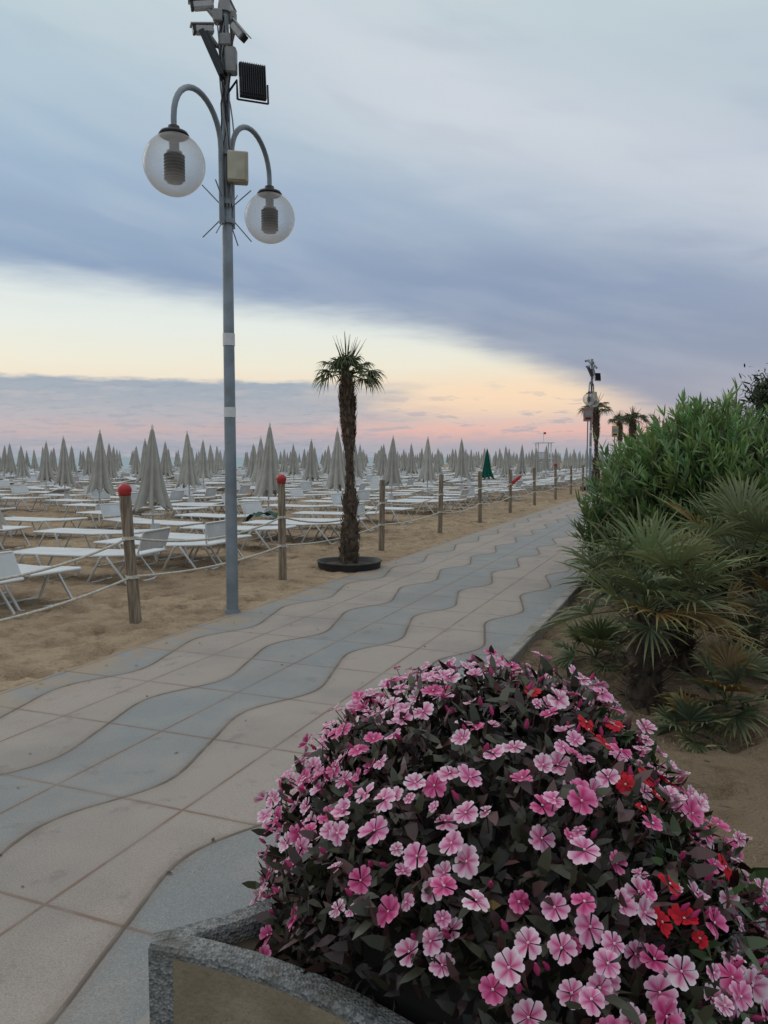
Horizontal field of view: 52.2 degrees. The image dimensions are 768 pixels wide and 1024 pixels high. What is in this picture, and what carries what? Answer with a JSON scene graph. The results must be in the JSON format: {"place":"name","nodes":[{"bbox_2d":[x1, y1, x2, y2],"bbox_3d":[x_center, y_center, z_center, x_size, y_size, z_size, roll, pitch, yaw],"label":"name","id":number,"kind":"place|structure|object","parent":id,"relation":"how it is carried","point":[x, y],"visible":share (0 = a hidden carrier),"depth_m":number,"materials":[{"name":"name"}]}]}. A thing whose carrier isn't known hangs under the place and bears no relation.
{"place":"outdoors","nodes":[
{"label":"outdoors","id":0,"kind":"place"},
{"bbox_2d":[0,491,604,1023],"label":"promenade path","id":1,"kind":"structure","parent":0,"point":[120,801],"depth_m":4.36,"materials":[{"name":"tile"}]},
{"bbox_2d":[0,565,767,886],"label":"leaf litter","id":2,"kind":"object","parent":1,"relation":"on","point":[213,838],"visible":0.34,"depth_m":4.53,"materials":[{"name":"plant"}]},
{"bbox_2d":[13,457,607,472],"bbox_3d":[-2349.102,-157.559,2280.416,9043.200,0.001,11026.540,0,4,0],"label":"sea","id":3,"kind":"structure","parent":0,"point":[126,461],"depth_m":451.38,"materials":[{"name":"liquid"}]},
{"bbox_2d":[0,461,767,883],"bbox_3d":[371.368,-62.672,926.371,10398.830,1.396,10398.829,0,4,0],"label":"sand ground","id":4,"kind":"structure","parent":0,"point":[66,637],"depth_m":8.50,"materials":[{"name":"sand"}]},
{"bbox_2d":[0,445,6,478],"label":"beach umbrella","id":5,"kind":"object","parent":4,"relation":"on","point":[3,461],"visible":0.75,"depth_m":44.91,"materials":[{"name":"fabric"}]},
{"bbox_2d":[3,442,16,485],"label":"beach umbrella","id":6,"kind":"object","parent":4,"relation":"on","point":[10,466],"visible":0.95,"depth_m":39.62,"materials":[{"name":"fabric"}]},
{"bbox_2d":[0,551,23,613],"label":"sun lounger","id":7,"kind":"object","parent":4,"relation":"on","point":[9,566],"visible":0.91,"depth_m":7.70,"materials":[{"name":"grey"}]},
{"bbox_2d":[0,485,29,506],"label":"sun lounger","id":8,"kind":"object","parent":4,"relation":"on","point":[19,489],"visible":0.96,"depth_m":25.53,"materials":[{"name":"grey"}]},
{"bbox_2d":[0,525,31,549],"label":"sun lounger","id":9,"kind":"object","parent":4,"relation":"on","point":[9,528],"visible":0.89,"depth_m":13.86,"materials":[{"name":"grey"}]},
{"bbox_2d":[15,445,30,485],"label":"beach umbrella","id":10,"kind":"object","parent":4,"relation":"on","point":[22,470],"visible":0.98,"depth_m":34.49,"materials":[{"name":"fabric"}]},
{"bbox_2d":[0,497,49,511],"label":"sun lounger","id":11,"kind":"object","parent":4,"relation":"on","point":[19,498],"visible":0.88,"depth_m":23.53,"materials":[{"name":"grey"}]},
{"bbox_2d":[0,564,81,610],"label":"sun lounger","id":12,"kind":"object","parent":4,"relation":"on","point":[24,568],"visible":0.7,"depth_m":8.53,"materials":[{"name":"grey"}]},
{"bbox_2d":[4,517,87,539],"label":"sun lounger","id":13,"kind":"object","parent":4,"relation":"on","point":[30,519],"visible":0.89,"depth_m":15.52,"materials":[{"name":"grey"}]},
{"bbox_2d":[37,441,54,498],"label":"beach umbrella","id":14,"kind":"object","parent":4,"relation":"on","point":[46,472],"visible":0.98,"depth_m":29.31,"materials":[{"name":"fabric"}]},
{"bbox_2d":[25,488,74,503],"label":"sun lounger","id":15,"kind":"object","parent":4,"relation":"on","point":[57,491],"visible":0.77,"depth_m":27.51,"materials":[{"name":"grey"}]},
{"bbox_2d":[54,435,76,507],"bbox_3d":[-9.810,-1.122,24.118,0.627,2.469,0.661,-2,5,-32],"label":"beach umbrella","id":16,"kind":"object","parent":4,"relation":"on","point":[64,475],"visible":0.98,"depth_m":24.02,"materials":[{"name":"fabric"}]},
{"bbox_2d":[39,486,94,505],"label":"sun lounger","id":17,"kind":"object","parent":4,"relation":"on","point":[73,495],"visible":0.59,"depth_m":25.33,"materials":[{"name":"grey"}]},
{"bbox_2d":[69,445,77,485],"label":"beach umbrella","id":18,"kind":"object","parent":4,"relation":"on","point":[72,463],"visible":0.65,"depth_m":43.23,"materials":[{"name":"fabric"}]},
{"bbox_2d":[45,489,110,513],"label":"sun lounger","id":19,"kind":"object","parent":4,"relation":"on","point":[96,493],"visible":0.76,"depth_m":22.11,"materials":[{"name":"grey"}]},
{"bbox_2d":[82,445,92,481],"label":"beach umbrella","id":20,"kind":"object","parent":4,"relation":"on","point":[88,466],"visible":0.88,"depth_m":37.85,"materials":[{"name":"fabric"}]},
{"bbox_2d":[13,527,170,585],"bbox_3d":[-3.830,0.545,10.177,2.026,0.704,0.690,1,4,15],"label":"sun lounger","id":21,"kind":"object","parent":4,"relation":"on","point":[147,548],"visible":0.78,"depth_m":10.05,"materials":[{"name":"grey"}]},
{"bbox_2d":[33,528,152,548],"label":"sun lounger","id":22,"kind":"object","parent":4,"relation":"on","point":[78,531],"visible":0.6,"depth_m":12.97,"materials":[{"name":"grey"}]},
{"bbox_2d":[62,492,137,519],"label":"sun lounger","id":23,"kind":"object","parent":4,"relation":"on","point":[133,498],"visible":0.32,"depth_m":20.05,"materials":[{"name":"grey"}]},
{"bbox_2d":[86,429,115,521],"bbox_3d":[-6.853,-0.766,18.997,0.662,2.476,0.629,0,4,-6],"label":"beach umbrella","id":24,"kind":"object","parent":4,"relation":"on","point":[100,479],"visible":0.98,"depth_m":18.86,"materials":[{"name":"fabric"}]},
{"bbox_2d":[106,443,118,480],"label":"beach umbrella","id":25,"kind":"object","parent":4,"relation":"on","point":[111,467],"visible":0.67,"depth_m":32.65,"materials":[{"name":"fabric"}]},
{"bbox_2d":[76,506,160,529],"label":"sun lounger","id":26,"kind":"object","parent":4,"relation":"on","point":[141,510],"visible":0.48,"depth_m":17.39,"materials":[{"name":"grey"}]},
{"bbox_2d":[117,483,141,623],"bbox_3d":[-2.414,0.455,7.459,0.208,1.459,0.130,0,4,0],"label":"wooden post","id":27,"kind":"object","parent":4,"relation":"on","point":[124,490],"visible":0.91,"depth_m":7.42,"materials":[{"name":"brown wood"}]},
{"bbox_2d":[0,471,601,621],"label":"rope barrier","id":28,"kind":"object","parent":27,"relation":"attached to","point":[82,596],"visible":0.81,"depth_m":8.26,"materials":[{"name":"fabric"}]},
{"bbox_2d":[130,445,139,484],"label":"beach umbrella","id":29,"kind":"object","parent":4,"relation":"on","point":[136,466],"visible":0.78,"depth_m":41.32,"materials":[{"name":"fabric"}]},
{"bbox_2d":[135,439,146,483],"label":"beach umbrella","id":30,"kind":"object","parent":4,"relation":"on","point":[138,479],"visible":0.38,"depth_m":27.51,"materials":[{"name":"fabric"}]},
{"bbox_2d":[109,490,184,515],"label":"sun lounger","id":31,"kind":"object","parent":4,"relation":"on","point":[176,495],"visible":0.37,"depth_m":21.41,"materials":[{"name":"grey"}]},
{"bbox_2d":[100,503,202,538],"bbox_3d":[-4.464,0.208,14.992,2.026,0.704,0.690,2,5,28],"label":"sun lounger","id":32,"kind":"object","parent":4,"relation":"on","point":[109,509],"visible":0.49,"depth_m":15.15,"materials":[{"name":"grey"}]},
{"bbox_2d":[132,424,173,528],"bbox_3d":[-4.069,-0.357,13.770,0.676,2.371,0.610,-2,5,-31],"label":"beach umbrella","id":33,"kind":"object","parent":4,"relation":"on","point":[152,491],"visible":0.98,"depth_m":13.68,"materials":[{"name":"fabric"}]},
{"bbox_2d":[93,520,225,570],"bbox_3d":[-3.208,0.458,11.357,1.950,0.713,0.690,1,4,20],"label":"sun lounger","id":34,"kind":"object","parent":4,"relation":"on","point":[215,529],"visible":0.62,"depth_m":11.06,"materials":[{"name":"grey"}]},
{"bbox_2d":[161,441,173,484],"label":"beach umbrella","id":35,"kind":"object","parent":4,"relation":"on","point":[166,468],"visible":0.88,"depth_m":36.32,"materials":[{"name":"fabric"}]},
{"bbox_2d":[132,507,207,522],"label":"sun lounger","id":36,"kind":"object","parent":4,"relation":"on","point":[178,508],"visible":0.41,"depth_m":18.66,"materials":[{"name":"grey"}]},
{"bbox_2d":[176,431,201,511],"bbox_3d":[-5.617,-1.045,22.403,0.715,2.572,0.669,0,4,-2],"label":"beach umbrella","id":37,"kind":"object","parent":4,"relation":"on","point":[188,476],"visible":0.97,"depth_m":22.28,"materials":[{"name":"fabric"}]},
{"bbox_2d":[161,487,217,510],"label":"sun lounger","id":38,"kind":"object","parent":4,"relation":"on","point":[211,491],"visible":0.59,"depth_m":23.39,"materials":[{"name":"grey"}]},
{"bbox_2d":[134,532,251,564],"bbox_3d":[-3.031,0.545,12.192,1.950,0.422,0.690,2,5,28],"label":"sun lounger","id":39,"kind":"object","parent":4,"relation":"on","point":[180,536],"visible":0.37,"depth_m":12.16,"materials":[{"name":"grey"}]},
{"bbox_2d":[164,494,239,519],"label":"sun lounger","id":40,"kind":"object","parent":4,"relation":"on","point":[188,505],"visible":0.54,"depth_m":20.00,"materials":[{"name":"grey"}]},
{"bbox_2d":[196,440,210,496],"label":"beach umbrella","id":41,"kind":"object","parent":4,"relation":"on","point":[202,470],"visible":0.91,"depth_m":31.05,"materials":[{"name":"fabric"}]},
{"bbox_2d":[171,497,245,517],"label":"sun lounger","id":42,"kind":"object","parent":4,"relation":"on","point":[193,503],"visible":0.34,"depth_m":20.72,"materials":[{"name":"grey"}]},
{"bbox_2d":[207,443,217,481],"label":"beach umbrella","id":43,"kind":"object","parent":4,"relation":"on","point":[211,464],"visible":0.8,"depth_m":39.72,"materials":[{"name":"fabric"}]},
{"bbox_2d":[186,485,250,502],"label":"sun lounger","id":44,"kind":"object","parent":4,"relation":"on","point":[244,489],"visible":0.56,"depth_m":25.22,"materials":[{"name":"grey"}]},
{"bbox_2d":[214,445,222,476],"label":"beach umbrella","id":45,"kind":"object","parent":4,"relation":"on","point":[217,462],"visible":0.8,"depth_m":48.29,"materials":[{"name":"fabric"}]},
{"bbox_2d":[143,0,294,614],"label":"street lamp","id":46,"kind":"object","parent":4,"relation":"on","point":[232,167],"visible":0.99,"depth_m":7.63,"materials":[{"name":"grey metal"}]},
{"bbox_2d":[174,502,265,534],"bbox_3d":[-3.468,0.112,16.543,1.950,0.679,0.690,2,5,28],"label":"sun lounger","id":47,"kind":"object","parent":4,"relation":"on","point":[248,508],"visible":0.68,"depth_m":16.30,"materials":[{"name":"grey"}]},
{"bbox_2d":[180,524,295,551],"bbox_3d":[-2.553,0.439,13.716,1.950,0.422,0.690,1,4,19],"label":"sun lounger","id":48,"kind":"object","parent":4,"relation":"on","point":[239,528],"visible":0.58,"depth_m":13.61,"materials":[{"name":"grey"}]},
{"bbox_2d":[209,499,277,511],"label":"sun lounger","id":49,"kind":"object","parent":4,"relation":"on","point":[243,500],"visible":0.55,"depth_m":22.47,"materials":[{"name":"grey"}]},
{"bbox_2d":[245,443,255,491],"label":"beach umbrella","id":50,"kind":"object","parent":4,"relation":"on","point":[250,470],"visible":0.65,"depth_m":34.31,"materials":[{"name":"fabric"}]},
{"bbox_2d":[249,436,263,502],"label":"beach umbrella","id":51,"kind":"object","parent":4,"relation":"on","point":[257,467],"visible":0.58,"depth_m":25.89,"materials":[{"name":"fabric"}]},
{"bbox_2d":[253,422,285,525],"bbox_3d":[-2.513,-0.684,17.279,0.732,2.572,0.760,0,3,-26],"label":"beach umbrella","id":52,"kind":"object","parent":4,"relation":"on","point":[267,483],"visible":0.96,"depth_m":17.12,"materials":[{"name":"fabric"}]},
{"bbox_2d":[242,488,305,510],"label":"sun lounger","id":53,"kind":"object","parent":4,"relation":"on","point":[296,492],"visible":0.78,"depth_m":23.33,"materials":[{"name":"grey"}]},
{"bbox_2d":[276,474,286,579],"bbox_3d":[-1.314,0.256,10.079,0.130,1.486,0.143,0,4,0],"label":"wooden post","id":54,"kind":"object","parent":4,"relation":"on","point":[281,482],"visible":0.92,"depth_m":10.04,"materials":[{"name":"brown wood"}]},
{"bbox_2d":[241,520,342,544],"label":"sun lounger","id":55,"kind":"object","parent":4,"relation":"on","point":[262,522],"visible":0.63,"depth_m":14.63,"materials":[{"name":"grey"}]},
{"bbox_2d":[245,510,277,521],"bbox_3d":[-2.377,0.108,15.644,0.750,0.256,0.500,0,4,0],"label":"green towel","id":56,"kind":"object","parent":55,"relation":"on","point":[267,513],"visible":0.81,"depth_m":15.51,"materials":[{"name":"fabric"}]},
{"bbox_2d":[287,443,300,484],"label":"beach umbrella","id":57,"kind":"object","parent":4,"relation":"on","point":[293,470],"visible":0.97,"depth_m":37.97,"materials":[{"name":"fabric"}]},
{"bbox_2d":[262,504,339,518],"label":"sun lounger","id":58,"kind":"object","parent":4,"relation":"on","point":[292,506],"visible":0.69,"depth_m":19.86,"materials":[{"name":"grey"}]},
{"bbox_2d":[302,438,319,499],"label":"beach umbrella","id":59,"kind":"object","parent":4,"relation":"on","point":[311,474],"visible":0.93,"depth_m":29.32,"materials":[{"name":"fabric"}]},
{"bbox_2d":[263,503,365,539],"bbox_3d":[-1.376,0.172,15.434,1.950,0.713,0.690,1,4,14],"label":"sun lounger","id":60,"kind":"object","parent":4,"relation":"on","point":[361,508],"visible":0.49,"depth_m":15.43,"materials":[{"name":"grey"}]},
{"bbox_2d":[321,444,330,479],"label":"beach umbrella","id":61,"kind":"object","parent":4,"relation":"on","point":[327,466],"visible":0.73,"depth_m":41.48,"materials":[{"name":"fabric"}]},
{"bbox_2d":[299,490,369,510],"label":"sun lounger","id":62,"kind":"object","parent":4,"relation":"on","point":[363,495],"visible":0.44,"depth_m":21.60,"materials":[{"name":"grey"}]},
{"bbox_2d":[325,427,345,516],"bbox_3d":[-1.208,-0.929,20.651,0.676,2.588,0.706,-1,4,-10],"label":"beach umbrella","id":63,"kind":"object","parent":4,"relation":"on","point":[336,478],"visible":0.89,"depth_m":20.52,"materials":[{"name":"fabric"}]},
{"bbox_2d":[291,498,387,531],"bbox_3d":[-0.976,0.049,17.261,2.026,0.704,0.690,1,4,15],"label":"sun lounger","id":64,"kind":"object","parent":4,"relation":"on","point":[322,513],"visible":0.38,"depth_m":17.19,"materials":[{"name":"grey"}]},
{"bbox_2d":[311,331,386,572],"bbox_3d":[-0.481,-0.851,11.177,1.133,3.411,1.147,0,4,0],"label":"palm tree","id":65,"kind":"object","parent":4,"relation":"on","point":[349,559],"visible":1,"depth_m":11.11,"materials":[{"name":"plant"}]},
{"bbox_2d":[353,444,362,486],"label":"beach umbrella","id":66,"kind":"object","parent":4,"relation":"on","point":[357,473],"visible":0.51,"depth_m":32.66,"materials":[{"name":"fabric"}]},
{"bbox_2d":[136,568,598,1023],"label":"path kerb","id":67,"kind":"structure","parent":4,"relation":"on","point":[520,644],"depth_m":6.84,"materials":[{"name":"concrete"}]},
{"bbox_2d":[330,493,413,524],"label":"sun lounger","id":68,"kind":"object","parent":4,"relation":"on","point":[336,498],"visible":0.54,"depth_m":19.29,"materials":[{"name":"grey"}]},
{"bbox_2d":[375,443,386,478],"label":"beach umbrella","id":69,"kind":"object","parent":4,"relation":"on","point":[382,466],"visible":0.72,"depth_m":36.30,"materials":[{"name":"fabric"}]},
{"bbox_2d":[378,480,385,550],"bbox_3d":[-0.037,0.117,13.241,0.125,1.322,0.128,0,4,0],"label":"wooden post","id":70,"kind":"object","parent":4,"relation":"on","point":[381,541],"visible":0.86,"depth_m":13.20,"materials":[{"name":"brown wood"}]},
{"bbox_2d":[382,435,402,506],"bbox_3d":[0.241,-1.139,24.290,0.676,2.480,0.647,2,5,29],"label":"beach umbrella","id":71,"kind":"object","parent":4,"relation":"on","point":[391,475],"visible":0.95,"depth_m":24.16,"materials":[{"name":"fabric"}]},
{"bbox_2d":[374,488,432,503],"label":"sun lounger","id":72,"kind":"object","parent":4,"relation":"on","point":[413,493],"visible":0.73,"depth_m":26.86,"materials":[{"name":"grey"}]},
{"bbox_2d":[405,443,417,487],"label":"beach umbrella","id":73,"kind":"object","parent":4,"relation":"on","point":[412,468],"visible":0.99,"depth_m":39.71,"materials":[{"name":"fabric"}]},
{"bbox_2d":[375,500,447,515],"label":"sun lounger","id":74,"kind":"object","parent":4,"relation":"on","point":[408,501],"visible":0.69,"depth_m":21.74,"materials":[{"name":"grey"}]},
{"bbox_2d":[417,437,437,495],"bbox_3d":[1.487,-1.392,27.501,0.710,2.549,0.663,1,4,16],"label":"beach umbrella","id":75,"kind":"object","parent":4,"relation":"on","point":[426,472],"visible":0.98,"depth_m":27.37,"materials":[{"name":"fabric"}]},
{"bbox_2d":[397,489,468,513],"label":"sun lounger","id":76,"kind":"object","parent":4,"relation":"on","point":[464,491],"visible":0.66,"depth_m":22.37,"materials":[{"name":"grey"}]},
{"bbox_2d":[433,449,442,484],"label":"beach umbrella","id":77,"kind":"object","parent":4,"relation":"on","point":[437,468],"visible":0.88,"depth_m":43.26,"materials":[{"name":"fabric"}]},
{"bbox_2d":[437,474,443,532],"bbox_3d":[1.171,-0.109,16.255,0.127,1.352,0.120,0,4,0],"label":"wooden post","id":78,"kind":"object","parent":4,"relation":"on","point":[440,504],"visible":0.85,"depth_m":16.21,"materials":[{"name":"brown wood"}]},
{"bbox_2d":[408,487,474,509],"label":"sun lounger","id":79,"kind":"object","parent":4,"relation":"on","point":[471,489],"visible":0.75,"depth_m":23.87,"materials":[{"name":"grey"}]},
{"bbox_2d":[148,882,767,1023],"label":"concrete planter","id":80,"kind":"object","parent":4,"relation":"on","point":[217,970],"visible":0.23,"depth_m":1.81,"materials":[{"name":"concrete"}]},
{"bbox_2d":[241,645,767,1023],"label":"impatiens plant","id":81,"kind":"object","parent":80,"relation":"in","point":[461,851],"visible":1,"depth_m":1.64,"materials":[{"name":"pink plant"}]},
{"bbox_2d":[454,438,471,490],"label":"beach umbrella","id":82,"kind":"object","parent":4,"relation":"on","point":[461,468],"visible":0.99,"depth_m":31.04,"materials":[{"name":"fabric"}]},
{"bbox_2d":[478,471,481,522],"bbox_3d":[2.358,-0.319,19.260,0.124,1.352,0.128,0,4,0],"label":"wooden post","id":83,"kind":"object","parent":4,"relation":"on","point":[480,497],"visible":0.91,"depth_m":19.21,"materials":[{"name":"brown wood"}]},
{"bbox_2d":[482,448,494,487],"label":"beach umbrella","id":84,"kind":"object","parent":4,"relation":"on","point":[487,471],"visible":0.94,"depth_m":34.39,"materials":[{"name":"green fabric"}]},
{"bbox_2d":[500,446,512,484],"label":"beach umbrella","id":85,"kind":"object","parent":4,"relation":"on","point":[506,467],"visible":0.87,"depth_m":37.88,"materials":[{"name":"fabric"}]},
{"bbox_2d":[508,469,511,512],"bbox_3d":[3.605,-0.537,22.375,0.120,1.351,0.116,0,4,0],"label":"wooden post","id":86,"kind":"object","parent":4,"relation":"on","point":[510,492],"visible":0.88,"depth_m":22.33,"materials":[{"name":"brown wood"}]},
{"bbox_2d":[515,444,526,479],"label":"beach umbrella","id":87,"kind":"object","parent":4,"relation":"on","point":[521,468],"visible":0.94,"depth_m":41.30,"materials":[{"name":"fabric"}]},
{"bbox_2d":[530,447,541,479],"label":"beach umbrella","id":88,"kind":"object","parent":4,"relation":"on","point":[536,464],"visible":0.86,"depth_m":44.91,"materials":[{"name":"fabric"}]},
{"bbox_2d":[534,432,553,466],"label":"lifeguard tower","id":89,"kind":"structure","parent":4,"relation":"on","point":[541,454],"depth_m":73.21,"materials":[{"name":"white paint"}]},
{"bbox_2d":[541,445,550,477],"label":"beach umbrella","id":90,"kind":"object","parent":4,"relation":"on","point":[545,465],"visible":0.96,"depth_m":48.43,"materials":[{"name":"fabric"}]},
{"bbox_2d":[545,608,629,679],"bbox_3d":[1.638,1.012,6.014,0.858,0.569,0.778,0,4,0],"label":"fan palm","id":91,"kind":"object","parent":4,"relation":"on","point":[588,634],"visible":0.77,"depth_m":5.93,"materials":[{"name":"green plant"}]},
{"bbox_2d":[583,408,592,491],"bbox_3d":[9.150,-2.767,35.270,0.420,3.800,0.106,0,4,0],"label":"information sign","id":92,"kind":"object","parent":4,"relation":"on","point":[587,414],"visible":0.95,"depth_m":35.12,"materials":[{"name":"grey plastic"}]},
{"bbox_2d":[583,359,600,491],"bbox_3d":[9.484,-3.882,35.800,0.709,6.150,2.207,2,4,25],"label":"street lamp","id":93,"kind":"object","parent":4,"relation":"on","point":[591,393],"visible":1,"depth_m":35.62,"materials":[{"name":"grey metal"}]},
{"bbox_2d":[577,393,613,490],"bbox_3d":[10.232,-3.403,37.882,1.836,4.835,1.748,0,4,0],"label":"palm tree","id":94,"kind":"object","parent":4,"relation":"on","point":[596,420],"visible":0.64,"depth_m":37.75,"materials":[{"name":"plant"}]},
{"bbox_2d":[607,411,628,457],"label":"palm tree","id":95,"kind":"object","parent":4,"relation":"on","point":[615,421],"visible":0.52,"depth_m":61.54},
{"bbox_2d":[616,405,649,440],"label":"palm tree","id":96,"kind":"object","parent":4,"relation":"on","point":[632,417],"visible":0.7,"depth_m":47.59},
{"bbox_2d":[518,495,767,714],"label":"fan palm","id":97,"kind":"object","parent":4,"relation":"on","point":[649,556],"visible":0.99,"depth_m":5.05,"materials":[{"name":"green plant"}]},
{"bbox_2d":[565,378,767,619],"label":"oleander hedge","id":98,"kind":"object","parent":4,"relation":"on","point":[689,450],"visible":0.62,"depth_m":8.04,"materials":[{"name":"green plant"}]},
{"bbox_2d":[599,525,767,676],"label":"fan palm","id":99,"kind":"object","parent":4,"relation":"on","point":[683,661],"visible":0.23,"depth_m":5.77,"materials":[{"name":"green plant"}]},
{"bbox_2d":[649,686,734,754],"bbox_3d":[1.743,1.206,4.525,0.493,0.370,0.596,-2,5,-27],"label":"fan palm","id":100,"kind":"object","parent":4,"relation":"on","point":[682,709],"visible":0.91,"depth_m":4.46,"materials":[{"name":"green plant"}]},
{"bbox_2d":[641,469,767,649],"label":"fan palm","id":101,"kind":"object","parent":4,"relation":"on","point":[738,520],"visible":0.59,"depth_m":6.33,"materials":[{"name":"green plant"}]},
{"bbox_2d":[653,635,767,749],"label":"fan palm","id":102,"kind":"object","parent":4,"relation":"on","point":[731,656],"visible":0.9,"depth_m":4.68,"materials":[{"name":"green plant"}]},
{"bbox_2d":[705,363,767,440],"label":"tamarisk tree","id":103,"kind":"object","parent":4,"relation":"on","point":[758,398],"visible":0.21,"depth_m":13.59,"materials":[{"name":"green plant"}]},
{"bbox_2d":[706,569,767,676],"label":"fan palm","id":104,"kind":"object","parent":4,"relation":"on","point":[762,582],"visible":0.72,"depth_m":5.55,"materials":[{"name":"green plant"}]},
{"bbox_2d":[0,0,767,456],"label":"sky","id":105,"kind":"structure","parent":0,"point":[496,199],"materials":[{"name":"blue"}]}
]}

